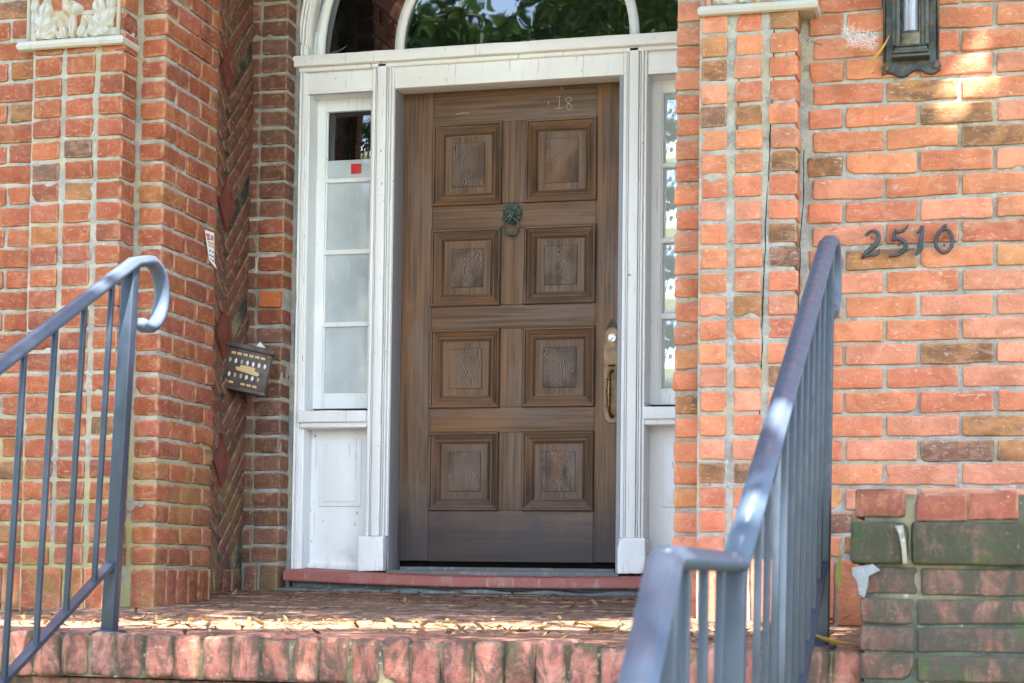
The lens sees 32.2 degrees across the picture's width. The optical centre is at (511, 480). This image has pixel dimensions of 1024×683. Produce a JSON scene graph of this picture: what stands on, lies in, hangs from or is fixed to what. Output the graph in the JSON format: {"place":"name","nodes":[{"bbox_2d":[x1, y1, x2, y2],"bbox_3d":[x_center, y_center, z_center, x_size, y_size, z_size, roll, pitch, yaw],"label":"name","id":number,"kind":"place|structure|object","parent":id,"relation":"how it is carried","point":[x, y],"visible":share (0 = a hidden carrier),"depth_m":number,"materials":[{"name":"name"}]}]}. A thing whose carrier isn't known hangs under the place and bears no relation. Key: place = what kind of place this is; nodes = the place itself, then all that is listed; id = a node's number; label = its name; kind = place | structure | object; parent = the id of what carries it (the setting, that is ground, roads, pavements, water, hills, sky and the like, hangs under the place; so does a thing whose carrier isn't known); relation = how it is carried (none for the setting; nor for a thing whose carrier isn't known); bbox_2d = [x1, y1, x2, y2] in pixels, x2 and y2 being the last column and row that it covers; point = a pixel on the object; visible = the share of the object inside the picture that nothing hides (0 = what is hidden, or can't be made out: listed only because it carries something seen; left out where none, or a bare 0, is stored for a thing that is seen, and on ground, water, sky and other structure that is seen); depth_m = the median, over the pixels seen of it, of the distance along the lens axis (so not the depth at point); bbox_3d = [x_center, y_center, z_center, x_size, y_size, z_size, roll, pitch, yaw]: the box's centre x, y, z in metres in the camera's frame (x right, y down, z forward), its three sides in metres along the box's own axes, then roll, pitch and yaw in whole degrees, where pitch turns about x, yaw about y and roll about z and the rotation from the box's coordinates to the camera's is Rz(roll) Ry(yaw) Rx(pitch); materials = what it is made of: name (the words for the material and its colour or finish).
{"place":"outdoors","nodes":[
{"label":"outdoors","id":0,"kind":"place"},
{"bbox_2d":[0,611,860,647],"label":"porch floor","id":1,"kind":"structure","parent":0,"point":[850,634],"depth_m":4.96,"materials":[{"name":"brick"}]},
{"bbox_2d":[0,0,32,610],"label":"brick wall","id":2,"kind":"structure","parent":1,"relation":"on","point":[16,82],"depth_m":6.56,"materials":[{"name":"brick"}]},
{"bbox_2d":[16,0,140,610],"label":"brick pilaster","id":3,"kind":"object","parent":1,"relation":"on","point":[82,177],"visible":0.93,"depth_m":6.46,"materials":[{"name":"red brick"}]},
{"bbox_2d":[123,0,220,607],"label":"brick reveal","id":4,"kind":"object","parent":1,"relation":"on","point":[169,478],"visible":0.91,"depth_m":6.59,"materials":[{"name":"brick"}]},
{"bbox_2d":[205,230,216,268],"bbox_3d":[-1.169,-0.898,6.889,0.002,0.136,0.117,0,-3,14],"label":"sticker","id":5,"kind":"object","parent":4,"relation":"attached to","point":[210,240],"visible":1,"depth_m":6.89,"materials":[{"name":"white paper"}]},
{"bbox_2d":[208,0,255,593],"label":"herringbone panel","id":6,"kind":"object","parent":1,"relation":"on","point":[235,109],"visible":0.4,"depth_m":7.45,"materials":[{"name":"red brick"}]},
{"bbox_2d":[241,0,296,589],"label":"brick column","id":7,"kind":"structure","parent":1,"relation":"on","point":[265,470],"depth_m":7.62,"materials":[{"name":"red brick"}]},
{"bbox_2d":[224,340,275,397],"bbox_3d":[-1.124,-0.463,7.519,0.242,0.235,0.240,1,-3,-5],"label":"letterbox","id":8,"kind":"object","parent":7,"relation":"attached to","point":[248,367],"visible":0.95,"depth_m":7.41,"materials":[{"name":"brown metal"}]},
{"bbox_2d":[285,0,302,587],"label":"cement strip","id":9,"kind":"object","parent":7,"relation":"attached to","point":[293,317],"visible":0.42,"depth_m":7.68,"materials":[{"name":"grey concrete"}]},
{"bbox_2d":[0,589,752,627],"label":"landing","id":10,"kind":"object","parent":1,"relation":"on","point":[369,606],"visible":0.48,"depth_m":6.37,"materials":[{"name":"brick"}]},
{"bbox_2d":[0,586,851,641],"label":"leaf litter","id":11,"kind":"object","parent":1,"relation":"on","point":[354,624],"visible":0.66,"depth_m":5.13,"materials":[{"name":"brown plant"}]},
{"bbox_2d":[0,627,863,682],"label":"porch edge","id":12,"kind":"object","parent":1,"relation":"on","point":[260,656],"visible":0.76,"depth_m":4.17,"materials":[{"name":"brick"}]},
{"bbox_2d":[816,634,854,644],"bbox_3d":[0.706,0.353,3.956,0.121,0.026,0.050,0,-3,14],"label":"fallen leaf","id":13,"kind":"object","parent":12,"relation":"on","point":[833,641],"visible":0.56,"depth_m":3.95,"materials":[{"name":"plant"}]},
{"bbox_2d":[277,566,641,595],"bbox_3d":[-0.043,0.468,7.416,1.886,0.210,0.346,0,-3,14],"label":"door sill","id":14,"kind":"structure","parent":1,"relation":"on","point":[562,581],"depth_m":7.36,"materials":[{"name":"red brick"}]},
{"bbox_2d":[291,31,677,573],"bbox_3d":[-0.017,-0.726,7.519,1.914,2.238,0.206,0,-3,14],"label":"door surround","id":15,"kind":"object","parent":14,"relation":"on","point":[345,488],"visible":0.7,"depth_m":7.57,"materials":[{"name":"white paint"}]},
{"bbox_2d":[327,46,345,53],"bbox_3d":[-0.765,-1.882,7.756,0.091,0.036,0.015,0,-3,18],"label":"twig","id":16,"kind":"object","parent":15,"relation":"on","point":[336,51],"visible":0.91,"depth_m":7.76,"materials":[{"name":"brown wood"}]},
{"bbox_2d":[313,98,371,409],"bbox_3d":[-0.707,-1.004,7.786,0.327,1.385,0.035,0,-3,14],"label":"sidelight window","id":17,"kind":"structure","parent":15,"relation":"attached to","point":[342,280],"depth_m":7.79,"materials":[{"name":"glass"}]},
{"bbox_2d":[351,164,361,173],"bbox_3d":[-0.685,-1.371,7.804,0.048,0.044,0.002,0,-3,14],"label":"sticker","id":18,"kind":"object","parent":17,"relation":"attached to","point":[356,168],"visible":1,"depth_m":7.80,"materials":[{"name":"red paper"}]},
{"bbox_2d":[300,0,677,55],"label":"fanlight window","id":19,"kind":"structure","parent":15,"relation":"on","point":[354,25],"depth_m":7.72,"materials":[{"name":"glass"}]},
{"bbox_2d":[398,82,619,562],"bbox_3d":[-0.012,-0.674,7.584,0.981,2.041,0.104,0,-3,14],"label":"front door","id":20,"kind":"structure","parent":15,"relation":"attached to","point":[508,367],"depth_m":7.59,"materials":[{"name":"brown wood"}]},
{"bbox_2d":[650,80,676,404],"bbox_3d":[0.716,-1.007,7.419,0.327,1.385,0.035,0,-3,14],"label":"sidelight window","id":21,"kind":"structure","parent":15,"relation":"attached to","point":[663,253],"depth_m":7.43,"materials":[{"name":"glass"}]},
{"bbox_2d":[573,620,615,628],"bbox_3d":[0.234,0.405,4.985,0.136,0.024,0.046,0,-3,14],"label":"fallen leaf","id":22,"kind":"object","parent":1,"relation":"on","point":[593,625],"visible":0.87,"depth_m":4.99,"materials":[{"name":"yellow plant"}]},
{"bbox_2d":[672,0,699,616],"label":"brick jamb","id":23,"kind":"object","parent":1,"relation":"on","point":[686,251],"visible":0.28,"depth_m":5.99,"materials":[{"name":"brick"}]},
{"bbox_2d":[696,0,821,625],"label":"brick pilaster","id":24,"kind":"object","parent":1,"relation":"on","point":[749,275],"visible":0.78,"depth_m":5.84,"materials":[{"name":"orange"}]},
{"bbox_2d":[797,0,1023,626],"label":"brick wall","id":25,"kind":"structure","parent":1,"relation":"on","point":[928,380],"depth_m":5.80,"materials":[{"name":"brick"}]},
{"bbox_2d":[836,549,840,589],"bbox_3d":[0.706,0.194,3.844,0.011,0.090,0.033,0,-3,14],"label":"fallen leaf","id":26,"kind":"object","parent":25,"relation":"attached to","point":[838,573],"visible":1,"depth_m":3.85,"materials":[{"name":"green plant"}]},
{"bbox_2d":[836,18,878,51],"bbox_3d":[1.130,-1.451,5.790,0.101,0.110,0.152,3,-4,-43],"label":"cobweb","id":27,"kind":"object","parent":25,"relation":"attached to","point":[859,38],"visible":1,"depth_m":5.79,"materials":[{"name":"white fabric"}]},
{"bbox_2d":[836,50,869,53],"bbox_3d":[1.119,-1.410,5.830,0.112,0.018,0.019,0,-3,14],"label":"fallen leaf","id":28,"kind":"object","parent":27,"relation":"attached to","point":[853,51],"visible":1,"depth_m":5.82,"materials":[{"name":"orange plant"}]},
{"bbox_2d":[857,36,888,75],"bbox_3d":[1.175,-1.381,5.772,0.104,0.127,0.031,0,-3,14],"label":"fallen leaf","id":29,"kind":"object","parent":27,"relation":"attached to","point":[877,53],"visible":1,"depth_m":5.76,"materials":[{"name":"yellow plant"}]},
{"bbox_2d":[861,229,880,258],"bbox_3d":[1.180,-0.775,5.834,0.066,0.098,0.032,0,-3,14],"label":"house numeral","id":30,"kind":"object","parent":25,"relation":"attached to","point":[872,247],"visible":1,"depth_m":5.82,"materials":[{"name":"metal"}]},
{"bbox_2d":[889,225,908,256],"bbox_3d":[1.268,-0.783,5.812,0.064,0.104,0.032,0,-3,14],"label":"house numeral","id":31,"kind":"object","parent":25,"relation":"attached to","point":[905,244],"visible":1,"depth_m":5.80,"materials":[{"name":"metal"}]},
{"bbox_2d":[881,0,940,78],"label":"wall lantern","id":32,"kind":"object","parent":25,"relation":"attached to","point":[911,29],"depth_m":5.80,"materials":[{"name":"brown metal"}]},
{"bbox_2d":[914,225,923,255],"bbox_3d":[1.330,-0.780,5.796,0.031,0.099,0.032,0,-3,14],"label":"house numeral","id":33,"kind":"object","parent":25,"relation":"attached to","point":[920,246],"visible":1,"depth_m":5.78,"materials":[{"name":"metal"}]},
{"bbox_2d":[933,224,953,254],"bbox_3d":[1.406,-0.784,5.777,0.066,0.101,0.032,0,-3,14],"label":"house numeral","id":34,"kind":"object","parent":25,"relation":"attached to","point":[937,235],"visible":1,"depth_m":5.76,"materials":[{"name":"metal"}]},
{"label":"ground","id":35,"kind":"structure","parent":0,"visible":0},
{"bbox_2d":[0,674,295,682],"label":"steps","id":36,"kind":"structure","parent":35,"relation":"on","point":[55,679],"depth_m":4.36,"materials":[{"name":"brick"}]},
{"bbox_2d":[0,255,169,682],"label":"stair railing","id":37,"kind":"object","parent":36,"relation":"on","point":[127,273],"visible":0.94,"depth_m":4.30,"materials":[{"name":"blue metal"}]},
{"bbox_2d":[618,235,841,682],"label":"stair railing","id":38,"kind":"object","parent":36,"relation":"on","point":[790,471],"visible":0.98,"depth_m":3.05,"materials":[{"name":"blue metal"}]},
{"bbox_2d":[850,489,1023,682],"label":"wall","id":39,"kind":"structure","parent":35,"relation":"on","point":[939,578],"depth_m":3.75,"materials":[{"name":"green brick"}]}
]}

